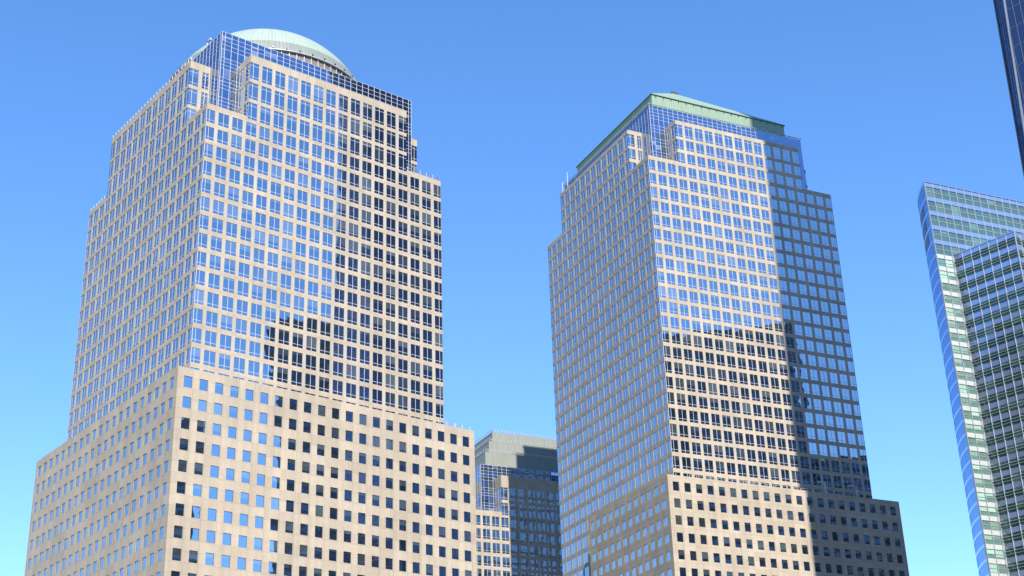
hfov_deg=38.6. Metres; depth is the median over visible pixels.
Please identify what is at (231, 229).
window
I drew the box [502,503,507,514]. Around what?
window
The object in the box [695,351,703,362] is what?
window
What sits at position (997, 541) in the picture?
window
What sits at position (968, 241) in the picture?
window
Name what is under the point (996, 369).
window
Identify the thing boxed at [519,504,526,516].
window
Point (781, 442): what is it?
window
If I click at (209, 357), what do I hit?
window
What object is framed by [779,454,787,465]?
window
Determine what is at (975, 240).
window
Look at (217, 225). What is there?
window
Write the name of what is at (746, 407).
window
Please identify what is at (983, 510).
window
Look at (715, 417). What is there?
window
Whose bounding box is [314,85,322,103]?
window
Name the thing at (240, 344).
window
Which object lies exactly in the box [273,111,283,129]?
window
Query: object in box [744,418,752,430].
window
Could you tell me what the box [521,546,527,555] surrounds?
window
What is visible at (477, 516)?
window
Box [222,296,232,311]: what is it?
window
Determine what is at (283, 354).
window
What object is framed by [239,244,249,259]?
window
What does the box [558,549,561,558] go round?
window
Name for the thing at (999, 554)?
window
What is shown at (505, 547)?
window
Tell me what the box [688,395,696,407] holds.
window
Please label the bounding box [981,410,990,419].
window
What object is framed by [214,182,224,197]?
window
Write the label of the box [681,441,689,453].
window
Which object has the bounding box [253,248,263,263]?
window
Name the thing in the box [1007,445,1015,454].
window
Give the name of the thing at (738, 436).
window
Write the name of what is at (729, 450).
window
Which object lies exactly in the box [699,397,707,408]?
window
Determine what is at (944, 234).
window
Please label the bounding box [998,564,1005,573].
window
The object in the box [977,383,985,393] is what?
window
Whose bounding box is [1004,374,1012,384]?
window
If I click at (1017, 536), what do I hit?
window
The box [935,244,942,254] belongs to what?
window
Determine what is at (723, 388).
window
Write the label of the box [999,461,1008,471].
window
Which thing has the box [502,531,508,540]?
window
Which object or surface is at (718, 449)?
window
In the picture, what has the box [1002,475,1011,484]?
window
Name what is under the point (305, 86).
window
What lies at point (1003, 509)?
window
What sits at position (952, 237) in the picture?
window
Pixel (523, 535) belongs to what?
window
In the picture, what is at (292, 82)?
window
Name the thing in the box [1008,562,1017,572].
window
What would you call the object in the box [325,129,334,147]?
window
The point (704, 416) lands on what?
window
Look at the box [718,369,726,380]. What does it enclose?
window
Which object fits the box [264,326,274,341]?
window
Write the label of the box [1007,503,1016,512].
window
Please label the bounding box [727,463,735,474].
window
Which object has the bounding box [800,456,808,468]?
window
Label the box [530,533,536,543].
window
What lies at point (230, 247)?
window
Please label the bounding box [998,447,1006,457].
window
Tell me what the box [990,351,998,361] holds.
window
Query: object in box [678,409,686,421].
window
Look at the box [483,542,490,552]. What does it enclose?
window
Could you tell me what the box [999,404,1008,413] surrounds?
window
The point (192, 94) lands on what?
window
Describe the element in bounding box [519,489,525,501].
window
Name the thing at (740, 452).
window
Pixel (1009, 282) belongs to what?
window
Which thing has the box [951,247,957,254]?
window
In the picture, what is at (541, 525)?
window
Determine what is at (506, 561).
window
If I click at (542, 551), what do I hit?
window
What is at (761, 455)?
window
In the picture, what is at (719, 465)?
window
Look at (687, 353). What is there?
window
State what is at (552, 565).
window
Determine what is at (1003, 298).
window
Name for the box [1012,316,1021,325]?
window
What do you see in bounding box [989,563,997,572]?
window
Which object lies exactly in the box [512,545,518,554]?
window
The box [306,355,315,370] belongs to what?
window
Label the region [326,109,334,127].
window
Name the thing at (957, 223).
window
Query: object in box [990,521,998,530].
window
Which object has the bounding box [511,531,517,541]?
window
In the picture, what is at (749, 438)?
window
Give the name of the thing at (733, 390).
window
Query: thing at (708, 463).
window
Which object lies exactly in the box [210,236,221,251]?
window
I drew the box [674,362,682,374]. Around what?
window
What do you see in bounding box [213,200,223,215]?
window
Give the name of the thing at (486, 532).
window
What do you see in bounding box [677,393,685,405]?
window
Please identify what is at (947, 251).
window
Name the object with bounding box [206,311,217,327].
window
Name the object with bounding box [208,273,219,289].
window
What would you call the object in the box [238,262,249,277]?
window
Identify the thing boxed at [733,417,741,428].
window
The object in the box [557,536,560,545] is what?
window
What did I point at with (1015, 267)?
window
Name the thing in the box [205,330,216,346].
window
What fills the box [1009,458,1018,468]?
window
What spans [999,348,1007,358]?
window
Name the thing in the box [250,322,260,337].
window
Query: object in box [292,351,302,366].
window
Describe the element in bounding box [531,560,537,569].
window
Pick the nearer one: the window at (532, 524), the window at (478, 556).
the window at (478, 556)
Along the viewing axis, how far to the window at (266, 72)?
300.89 m
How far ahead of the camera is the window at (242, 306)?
277.19 m
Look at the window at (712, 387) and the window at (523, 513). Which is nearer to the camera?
the window at (712, 387)
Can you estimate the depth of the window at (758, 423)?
350.49 m
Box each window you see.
[186,108,195,121]
[188,88,196,105]
[203,350,215,366]
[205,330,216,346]
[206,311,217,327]
[207,292,218,308]
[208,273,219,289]
[209,254,220,270]
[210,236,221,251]
[212,218,222,233]
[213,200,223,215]
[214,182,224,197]
[219,353,229,369]
[220,334,230,350]
[221,315,231,330]
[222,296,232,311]
[223,277,233,292]
[224,258,234,274]
[225,240,235,255]
[226,222,236,237]
[227,204,237,219]
[233,357,244,373]
[234,338,245,353]
[235,318,246,334]
[236,299,247,315]
[237,281,248,296]
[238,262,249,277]
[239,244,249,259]
[248,102,256,120]
[248,360,259,376]
[249,82,257,100]
[249,341,259,357]
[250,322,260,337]
[251,303,261,318]
[252,284,262,300]
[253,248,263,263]
[253,266,263,281]
[260,106,270,125]
[261,86,271,105]
[262,67,271,85]
[263,344,274,360]
[263,364,273,379]
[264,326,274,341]
[265,307,275,322]
[266,288,276,303]
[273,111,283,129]
[274,91,284,109]
[275,71,284,89]
[277,367,287,382]
[278,329,288,344]
[278,348,288,363]
[279,310,289,326]
[287,95,296,114]
[287,115,296,133]
[288,76,297,94]
[291,370,301,386]
[292,332,302,348]
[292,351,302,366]
[300,100,309,118]
[300,120,309,138]
[301,80,310,98]
[305,373,315,388]
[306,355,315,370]
[312,124,321,142]
[313,104,322,122]
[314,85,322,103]
[319,377,328,392]
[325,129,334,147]
[326,90,335,107]
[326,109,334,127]
[338,113,347,131]
[338,133,346,151]
[339,94,347,112]
[350,137,359,155]
[351,98,359,116]
[351,118,359,135]
[362,141,371,159]
[363,122,371,139]
[375,145,383,163]
[476,515,479,524]
[476,528,480,537]
[476,542,480,551]
[477,555,480,564]
[483,516,489,525]
[483,529,489,538]
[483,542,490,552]
[484,556,490,565]
[492,517,498,526]
[492,530,499,539]
[493,543,499,552]
[493,556,499,566]
[501,487,507,499]
[501,517,508,527]
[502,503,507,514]
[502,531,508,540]
[502,544,508,553]
[503,557,509,567]
[510,488,516,500]
[510,504,516,515]
[511,518,517,528]
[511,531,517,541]
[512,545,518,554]
[512,558,518,567]
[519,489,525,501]
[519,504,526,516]
[520,519,526,528]
[520,532,527,542]
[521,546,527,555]
[521,559,528,568]
[528,490,534,502]
[529,505,535,517]
[529,520,535,529]
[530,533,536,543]
[530,546,536,556]
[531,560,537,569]
[537,491,543,503]
[538,506,544,518]
[538,521,544,530]
[539,534,545,543]
[539,547,546,557]
[540,561,546,570]
[546,492,552,504]
[547,507,553,519]
[547,522,554,531]
[548,535,554,544]
[548,548,555,557]
[549,561,555,571]
[555,493,559,505]
[556,508,559,520]
[556,523,560,532]
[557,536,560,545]
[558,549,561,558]
[558,562,562,571]
[670,317,678,328]
[671,332,679,343]
[673,347,681,359]
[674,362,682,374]
[675,378,683,389]
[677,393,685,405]
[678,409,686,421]
[679,425,687,437]
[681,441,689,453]
[682,334,690,345]
[682,457,690,469]
[684,349,692,360]
[685,364,693,375]
[686,379,694,391]
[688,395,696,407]
[689,411,697,422]
[690,426,699,438]
[692,442,700,454]
[693,458,701,470]
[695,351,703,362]
[696,366,704,377]
[697,381,705,392]
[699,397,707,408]
[700,412,708,424]
[702,428,710,440]
[703,444,711,455]
[704,460,713,472]
[705,352,713,364]
[707,367,715,379]
[708,383,716,394]
[710,398,718,410]
[711,414,719,425]
[713,429,721,441]
[714,445,722,457]
[716,461,724,473]
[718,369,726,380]
[719,384,727,396]
[721,400,729,411]
[722,415,730,427]
[724,431,732,442]
[725,447,733,458]
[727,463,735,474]
[730,386,738,397]
[731,401,739,413]
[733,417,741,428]
[734,432,743,444]
[736,448,744,460]
[738,464,746,476]
[742,403,750,414]
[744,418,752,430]
[745,434,753,445]
[747,449,755,461]
[748,465,757,477]
[753,404,761,416]
[754,420,762,431]
[756,435,764,447]
[758,451,766,462]
[759,467,767,478]
[765,421,773,433]
[767,437,775,448]
[768,452,777,464]
[770,468,778,480]
[777,438,785,449]
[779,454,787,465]
[781,469,789,481]
[790,455,798,466]
[791,471,799,482]
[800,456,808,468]
[802,472,810,483]
[812,473,820,485]
[928,201,935,211]
[930,215,937,225]
[933,229,940,239]
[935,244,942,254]
[936,202,943,212]
[938,216,945,226]
[941,231,948,241]
[943,245,950,255]
[946,218,953,228]
[949,232,956,242]
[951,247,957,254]
[954,220,961,229]
[957,234,964,244]
[964,235,971,245]
[972,237,978,245]
[975,370,983,379]
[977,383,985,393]
[977,492,985,501]
[979,396,987,406]
[979,506,987,515]
[981,354,989,364]
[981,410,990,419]
[982,520,989,529]
[983,423,992,432]
[984,367,992,376]
[984,535,992,543]
[986,380,994,390]
[986,436,994,446]
[987,549,994,558]
[988,338,996,348]
[988,394,996,403]
[988,450,997,459]
[988,507,995,516]
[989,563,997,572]
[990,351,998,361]
[990,407,999,416]
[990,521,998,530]
[991,310,1000,319]
[991,464,999,473]
[992,364,1001,374]
[993,420,1001,430]
[993,477,1002,487]
[993,535,1000,544]
[994,323,1002,332]
[995,377,1003,387]
[995,434,1004,443]
[995,550,1003,559]
[996,491,1004,501]
[997,335,1005,345]
[997,391,1005,400]
[998,294,1007,303]
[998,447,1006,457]
[998,505,1007,515]
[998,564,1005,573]
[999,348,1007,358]
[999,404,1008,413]
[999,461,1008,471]
[1000,306,1009,316]
[1001,361,1010,371]
[1001,519,1009,529]
[1002,417,1010,427]
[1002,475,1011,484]
[1003,319,1012,328]
[1003,534,1012,543]
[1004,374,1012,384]
[1004,431,1013,440]
[1005,278,1013,287]
[1005,489,1013,498]
[1005,548,1014,557]
[1006,332,1014,341]
[1006,388,1015,397]
[1007,291,1016,300]
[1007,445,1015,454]
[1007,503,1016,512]
[1008,345,1016,355]
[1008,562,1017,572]
[1009,401,1017,411]
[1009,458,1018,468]
[1009,517,1019,527]
[1010,303,1018,313]
[1011,262,1019,271]
[1011,358,1019,368]
[1011,415,1020,424]
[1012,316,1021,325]
[1012,472,1020,482]
[1012,531,1021,541]
[1013,371,1021,381]
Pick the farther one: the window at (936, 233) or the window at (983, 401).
the window at (936, 233)
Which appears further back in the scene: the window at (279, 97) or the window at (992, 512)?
the window at (992, 512)
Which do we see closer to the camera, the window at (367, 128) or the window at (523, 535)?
the window at (367, 128)
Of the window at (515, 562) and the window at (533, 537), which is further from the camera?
the window at (533, 537)
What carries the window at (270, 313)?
in the office tower at (257, 387)
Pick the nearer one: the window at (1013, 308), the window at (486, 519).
the window at (486, 519)
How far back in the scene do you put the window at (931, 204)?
465.52 m
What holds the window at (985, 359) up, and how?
in the glass tower at (974, 244)
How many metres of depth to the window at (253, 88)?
297.24 m
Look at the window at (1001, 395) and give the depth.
434.92 m
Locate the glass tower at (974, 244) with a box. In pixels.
[917,181,1023,575]
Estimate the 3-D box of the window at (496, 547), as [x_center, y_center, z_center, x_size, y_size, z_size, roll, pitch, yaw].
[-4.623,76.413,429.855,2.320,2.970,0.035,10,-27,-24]
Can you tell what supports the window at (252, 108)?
in the office tower at (257, 387)
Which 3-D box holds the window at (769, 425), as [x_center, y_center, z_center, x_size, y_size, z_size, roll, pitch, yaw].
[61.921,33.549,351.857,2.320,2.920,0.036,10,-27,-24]
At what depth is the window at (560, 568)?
436.57 m
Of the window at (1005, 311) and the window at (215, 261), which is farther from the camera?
the window at (1005, 311)
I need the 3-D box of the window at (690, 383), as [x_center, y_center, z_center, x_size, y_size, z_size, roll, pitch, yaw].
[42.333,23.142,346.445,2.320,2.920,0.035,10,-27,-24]
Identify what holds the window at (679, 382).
in the office tower at (708, 419)
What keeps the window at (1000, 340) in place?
in the glass tower at (974, 244)
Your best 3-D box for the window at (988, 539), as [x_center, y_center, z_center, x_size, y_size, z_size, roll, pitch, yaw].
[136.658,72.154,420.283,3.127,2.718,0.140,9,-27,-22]
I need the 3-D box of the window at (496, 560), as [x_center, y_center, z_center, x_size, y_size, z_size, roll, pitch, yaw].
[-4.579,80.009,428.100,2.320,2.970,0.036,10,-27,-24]
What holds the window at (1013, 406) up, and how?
in the glass tower at (974, 244)
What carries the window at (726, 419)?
in the office tower at (708, 419)
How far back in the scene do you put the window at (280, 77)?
302.66 m
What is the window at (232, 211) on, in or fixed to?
in the office tower at (257, 387)
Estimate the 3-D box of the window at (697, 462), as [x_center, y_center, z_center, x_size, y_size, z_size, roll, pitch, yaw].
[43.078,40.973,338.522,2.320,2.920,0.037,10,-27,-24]
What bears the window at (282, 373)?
in the office tower at (257, 387)
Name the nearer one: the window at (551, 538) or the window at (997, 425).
the window at (997, 425)
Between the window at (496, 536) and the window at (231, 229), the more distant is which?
the window at (496, 536)
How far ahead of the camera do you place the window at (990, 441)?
433.75 m
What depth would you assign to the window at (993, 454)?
431.95 m
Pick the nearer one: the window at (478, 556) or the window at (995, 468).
the window at (478, 556)
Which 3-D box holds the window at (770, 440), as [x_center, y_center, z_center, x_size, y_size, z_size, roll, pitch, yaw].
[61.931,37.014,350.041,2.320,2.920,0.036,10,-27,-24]
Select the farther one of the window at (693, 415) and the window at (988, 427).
the window at (988, 427)
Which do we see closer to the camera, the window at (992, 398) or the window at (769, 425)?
the window at (769, 425)
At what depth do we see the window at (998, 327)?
441.66 m
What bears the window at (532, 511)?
in the office tower at (518, 527)
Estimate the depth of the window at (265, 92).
298.91 m
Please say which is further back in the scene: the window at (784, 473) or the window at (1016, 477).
the window at (1016, 477)
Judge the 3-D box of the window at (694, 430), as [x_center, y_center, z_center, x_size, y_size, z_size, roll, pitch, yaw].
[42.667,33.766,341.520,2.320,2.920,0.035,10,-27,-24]
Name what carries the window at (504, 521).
in the office tower at (518, 527)
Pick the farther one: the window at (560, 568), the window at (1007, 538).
the window at (560, 568)
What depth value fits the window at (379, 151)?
312.61 m
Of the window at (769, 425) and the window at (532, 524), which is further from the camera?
the window at (532, 524)
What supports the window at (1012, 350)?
in the glass tower at (974, 244)
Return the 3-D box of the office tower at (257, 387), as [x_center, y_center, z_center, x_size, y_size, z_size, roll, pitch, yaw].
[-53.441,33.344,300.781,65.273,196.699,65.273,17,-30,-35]
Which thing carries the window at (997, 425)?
in the glass tower at (974, 244)
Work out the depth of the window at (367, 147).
310.90 m
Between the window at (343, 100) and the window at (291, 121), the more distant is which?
the window at (343, 100)
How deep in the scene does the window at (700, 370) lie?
349.29 m
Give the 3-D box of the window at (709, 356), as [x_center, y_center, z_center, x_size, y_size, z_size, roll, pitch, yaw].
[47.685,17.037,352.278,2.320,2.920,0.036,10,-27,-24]
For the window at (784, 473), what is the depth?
348.10 m
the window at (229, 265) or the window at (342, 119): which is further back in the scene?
the window at (342, 119)
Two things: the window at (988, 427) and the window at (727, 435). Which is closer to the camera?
the window at (727, 435)
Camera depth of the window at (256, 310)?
278.89 m
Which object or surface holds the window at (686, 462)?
in the office tower at (708, 419)
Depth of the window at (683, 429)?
340.33 m
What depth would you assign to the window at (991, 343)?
441.98 m
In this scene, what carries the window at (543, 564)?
in the office tower at (518, 527)
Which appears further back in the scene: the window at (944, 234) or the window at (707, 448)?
the window at (944, 234)
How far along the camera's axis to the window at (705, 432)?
342.79 m
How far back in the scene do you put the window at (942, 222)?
464.61 m
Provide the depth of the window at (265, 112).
296.88 m
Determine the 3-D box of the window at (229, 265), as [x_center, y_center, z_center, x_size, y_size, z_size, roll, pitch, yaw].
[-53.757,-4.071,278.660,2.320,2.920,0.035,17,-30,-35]
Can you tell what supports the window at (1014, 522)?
in the glass tower at (974, 244)
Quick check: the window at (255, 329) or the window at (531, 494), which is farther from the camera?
the window at (531, 494)
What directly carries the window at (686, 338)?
in the office tower at (708, 419)
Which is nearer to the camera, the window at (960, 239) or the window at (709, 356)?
the window at (709, 356)
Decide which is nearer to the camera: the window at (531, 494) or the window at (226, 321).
the window at (226, 321)
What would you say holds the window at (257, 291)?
in the office tower at (257, 387)
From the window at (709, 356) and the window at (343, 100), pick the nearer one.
the window at (343, 100)
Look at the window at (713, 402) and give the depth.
347.25 m
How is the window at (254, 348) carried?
in the office tower at (257, 387)
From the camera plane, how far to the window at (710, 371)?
350.49 m
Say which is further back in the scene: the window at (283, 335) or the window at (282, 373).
the window at (283, 335)
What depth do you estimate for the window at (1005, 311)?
441.44 m
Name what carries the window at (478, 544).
in the office tower at (518, 527)
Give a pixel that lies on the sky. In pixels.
(883, 99)
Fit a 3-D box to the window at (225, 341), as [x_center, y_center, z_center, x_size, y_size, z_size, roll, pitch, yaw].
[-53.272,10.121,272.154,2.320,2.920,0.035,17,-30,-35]
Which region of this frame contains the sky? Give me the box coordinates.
[0,0,1023,575]
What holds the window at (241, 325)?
in the office tower at (257, 387)
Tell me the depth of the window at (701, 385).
347.68 m
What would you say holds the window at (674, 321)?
in the office tower at (708, 419)
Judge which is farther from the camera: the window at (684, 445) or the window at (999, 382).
the window at (999, 382)
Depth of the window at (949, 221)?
465.80 m
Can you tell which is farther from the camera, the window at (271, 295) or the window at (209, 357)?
the window at (271, 295)
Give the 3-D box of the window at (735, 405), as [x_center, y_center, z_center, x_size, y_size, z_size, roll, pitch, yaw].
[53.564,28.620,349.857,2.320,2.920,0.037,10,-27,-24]
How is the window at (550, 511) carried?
in the office tower at (518, 527)
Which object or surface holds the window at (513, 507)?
in the office tower at (518, 527)
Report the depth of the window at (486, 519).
432.06 m
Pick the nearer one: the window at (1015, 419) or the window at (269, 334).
the window at (269, 334)
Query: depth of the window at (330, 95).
309.61 m
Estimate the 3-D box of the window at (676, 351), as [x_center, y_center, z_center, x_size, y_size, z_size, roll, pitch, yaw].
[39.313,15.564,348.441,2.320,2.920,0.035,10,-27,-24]
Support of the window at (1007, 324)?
in the glass tower at (974, 244)
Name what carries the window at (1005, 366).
in the glass tower at (974, 244)
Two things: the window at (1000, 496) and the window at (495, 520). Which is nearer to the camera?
the window at (1000, 496)
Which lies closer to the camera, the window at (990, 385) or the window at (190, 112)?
the window at (190, 112)
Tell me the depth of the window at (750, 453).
346.07 m
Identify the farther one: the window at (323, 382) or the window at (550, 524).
the window at (550, 524)
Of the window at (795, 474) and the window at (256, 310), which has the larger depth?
the window at (795, 474)
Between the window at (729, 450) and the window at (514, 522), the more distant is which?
the window at (514, 522)
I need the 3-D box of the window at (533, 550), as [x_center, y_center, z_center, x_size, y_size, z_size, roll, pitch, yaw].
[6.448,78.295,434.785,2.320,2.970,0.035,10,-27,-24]
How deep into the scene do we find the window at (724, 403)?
348.44 m
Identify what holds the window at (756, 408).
in the office tower at (708, 419)
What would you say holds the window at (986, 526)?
in the glass tower at (974, 244)
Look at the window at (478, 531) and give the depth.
429.33 m
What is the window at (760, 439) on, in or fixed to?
in the office tower at (708, 419)
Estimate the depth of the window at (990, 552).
418.66 m
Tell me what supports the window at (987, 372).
in the glass tower at (974, 244)
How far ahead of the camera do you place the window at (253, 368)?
273.96 m
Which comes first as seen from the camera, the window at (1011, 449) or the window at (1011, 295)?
the window at (1011, 449)
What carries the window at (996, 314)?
in the glass tower at (974, 244)
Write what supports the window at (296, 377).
in the office tower at (257, 387)
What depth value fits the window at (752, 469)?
344.47 m
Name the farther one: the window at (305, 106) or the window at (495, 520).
the window at (495, 520)
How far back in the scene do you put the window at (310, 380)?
280.94 m
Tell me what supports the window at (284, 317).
in the office tower at (257, 387)
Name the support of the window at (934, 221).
in the glass tower at (974, 244)
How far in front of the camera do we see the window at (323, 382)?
282.66 m
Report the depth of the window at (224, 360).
270.51 m
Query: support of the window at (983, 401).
in the glass tower at (974, 244)
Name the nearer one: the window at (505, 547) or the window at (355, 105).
the window at (355, 105)
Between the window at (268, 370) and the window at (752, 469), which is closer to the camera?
the window at (268, 370)
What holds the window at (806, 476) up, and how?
in the office tower at (708, 419)
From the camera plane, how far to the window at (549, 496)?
444.25 m
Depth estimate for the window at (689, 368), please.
348.02 m
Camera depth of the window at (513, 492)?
439.40 m
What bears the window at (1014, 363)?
in the glass tower at (974, 244)
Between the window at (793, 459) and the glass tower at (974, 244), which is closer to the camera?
the window at (793, 459)
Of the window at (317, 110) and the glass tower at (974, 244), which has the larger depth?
the glass tower at (974, 244)
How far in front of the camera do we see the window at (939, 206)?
466.71 m
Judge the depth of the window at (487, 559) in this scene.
427.03 m
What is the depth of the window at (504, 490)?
438.22 m
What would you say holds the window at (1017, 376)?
in the glass tower at (974, 244)
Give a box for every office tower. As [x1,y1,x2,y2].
[24,29,476,575]
[474,429,562,575]
[547,91,908,575]
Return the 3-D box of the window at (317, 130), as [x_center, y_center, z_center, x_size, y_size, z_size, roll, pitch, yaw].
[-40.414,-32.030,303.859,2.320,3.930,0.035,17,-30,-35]
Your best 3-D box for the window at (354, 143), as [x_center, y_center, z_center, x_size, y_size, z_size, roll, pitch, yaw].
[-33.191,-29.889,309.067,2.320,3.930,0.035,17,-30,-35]
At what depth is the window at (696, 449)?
339.87 m
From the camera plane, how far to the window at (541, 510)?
441.07 m
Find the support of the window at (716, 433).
in the office tower at (708, 419)
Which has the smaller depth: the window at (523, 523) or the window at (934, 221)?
the window at (523, 523)
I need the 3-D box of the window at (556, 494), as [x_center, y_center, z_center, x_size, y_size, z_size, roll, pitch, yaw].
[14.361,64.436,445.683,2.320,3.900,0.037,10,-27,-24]
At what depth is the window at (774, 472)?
346.83 m
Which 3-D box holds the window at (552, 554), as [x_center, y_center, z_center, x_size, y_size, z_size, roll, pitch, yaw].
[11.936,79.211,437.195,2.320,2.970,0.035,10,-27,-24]
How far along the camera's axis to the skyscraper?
271.92 m
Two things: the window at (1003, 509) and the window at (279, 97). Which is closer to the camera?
the window at (279, 97)
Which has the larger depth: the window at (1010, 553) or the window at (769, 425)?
the window at (1010, 553)
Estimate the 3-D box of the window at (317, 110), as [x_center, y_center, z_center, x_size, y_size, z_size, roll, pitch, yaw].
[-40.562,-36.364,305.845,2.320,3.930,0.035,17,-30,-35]
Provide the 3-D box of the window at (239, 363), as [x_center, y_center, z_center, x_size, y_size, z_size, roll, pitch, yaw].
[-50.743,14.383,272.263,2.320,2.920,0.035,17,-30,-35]
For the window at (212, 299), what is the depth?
273.70 m
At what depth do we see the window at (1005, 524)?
423.29 m
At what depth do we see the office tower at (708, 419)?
362.43 m
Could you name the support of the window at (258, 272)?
in the office tower at (257, 387)
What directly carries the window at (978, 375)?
in the glass tower at (974, 244)
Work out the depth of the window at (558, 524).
441.77 m
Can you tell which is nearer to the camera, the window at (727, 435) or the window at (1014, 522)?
the window at (727, 435)
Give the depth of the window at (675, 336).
350.06 m
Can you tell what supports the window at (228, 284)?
in the office tower at (257, 387)
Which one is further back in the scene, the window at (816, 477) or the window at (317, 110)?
the window at (816, 477)
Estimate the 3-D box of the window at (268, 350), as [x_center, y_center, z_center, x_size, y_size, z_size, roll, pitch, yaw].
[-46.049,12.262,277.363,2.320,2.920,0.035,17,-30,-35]
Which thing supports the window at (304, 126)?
in the office tower at (257, 387)
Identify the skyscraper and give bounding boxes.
[993,0,1023,175]
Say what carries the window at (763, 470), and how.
in the office tower at (708, 419)
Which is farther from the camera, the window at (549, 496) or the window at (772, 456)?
the window at (549, 496)
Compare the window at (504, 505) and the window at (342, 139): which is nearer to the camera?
the window at (342, 139)
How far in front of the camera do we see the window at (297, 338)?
282.52 m
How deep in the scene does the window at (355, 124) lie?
311.12 m
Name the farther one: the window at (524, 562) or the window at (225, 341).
the window at (524, 562)
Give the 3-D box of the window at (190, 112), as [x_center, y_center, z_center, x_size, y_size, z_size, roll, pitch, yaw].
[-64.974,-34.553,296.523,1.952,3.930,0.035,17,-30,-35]
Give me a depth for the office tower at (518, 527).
439.90 m
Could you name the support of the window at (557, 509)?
in the office tower at (518, 527)
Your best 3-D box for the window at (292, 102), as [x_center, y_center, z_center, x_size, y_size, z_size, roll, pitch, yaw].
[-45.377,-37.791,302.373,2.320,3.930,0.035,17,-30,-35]
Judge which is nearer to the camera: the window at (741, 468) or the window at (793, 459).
the window at (741, 468)
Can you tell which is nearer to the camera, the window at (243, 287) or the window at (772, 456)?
the window at (243, 287)
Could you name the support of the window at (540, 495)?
in the office tower at (518, 527)
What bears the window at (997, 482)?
in the glass tower at (974, 244)
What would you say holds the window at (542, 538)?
in the office tower at (518, 527)
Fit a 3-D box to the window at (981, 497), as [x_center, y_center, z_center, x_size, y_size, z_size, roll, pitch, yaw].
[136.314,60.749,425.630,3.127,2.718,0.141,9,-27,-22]
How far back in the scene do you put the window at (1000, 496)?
426.71 m

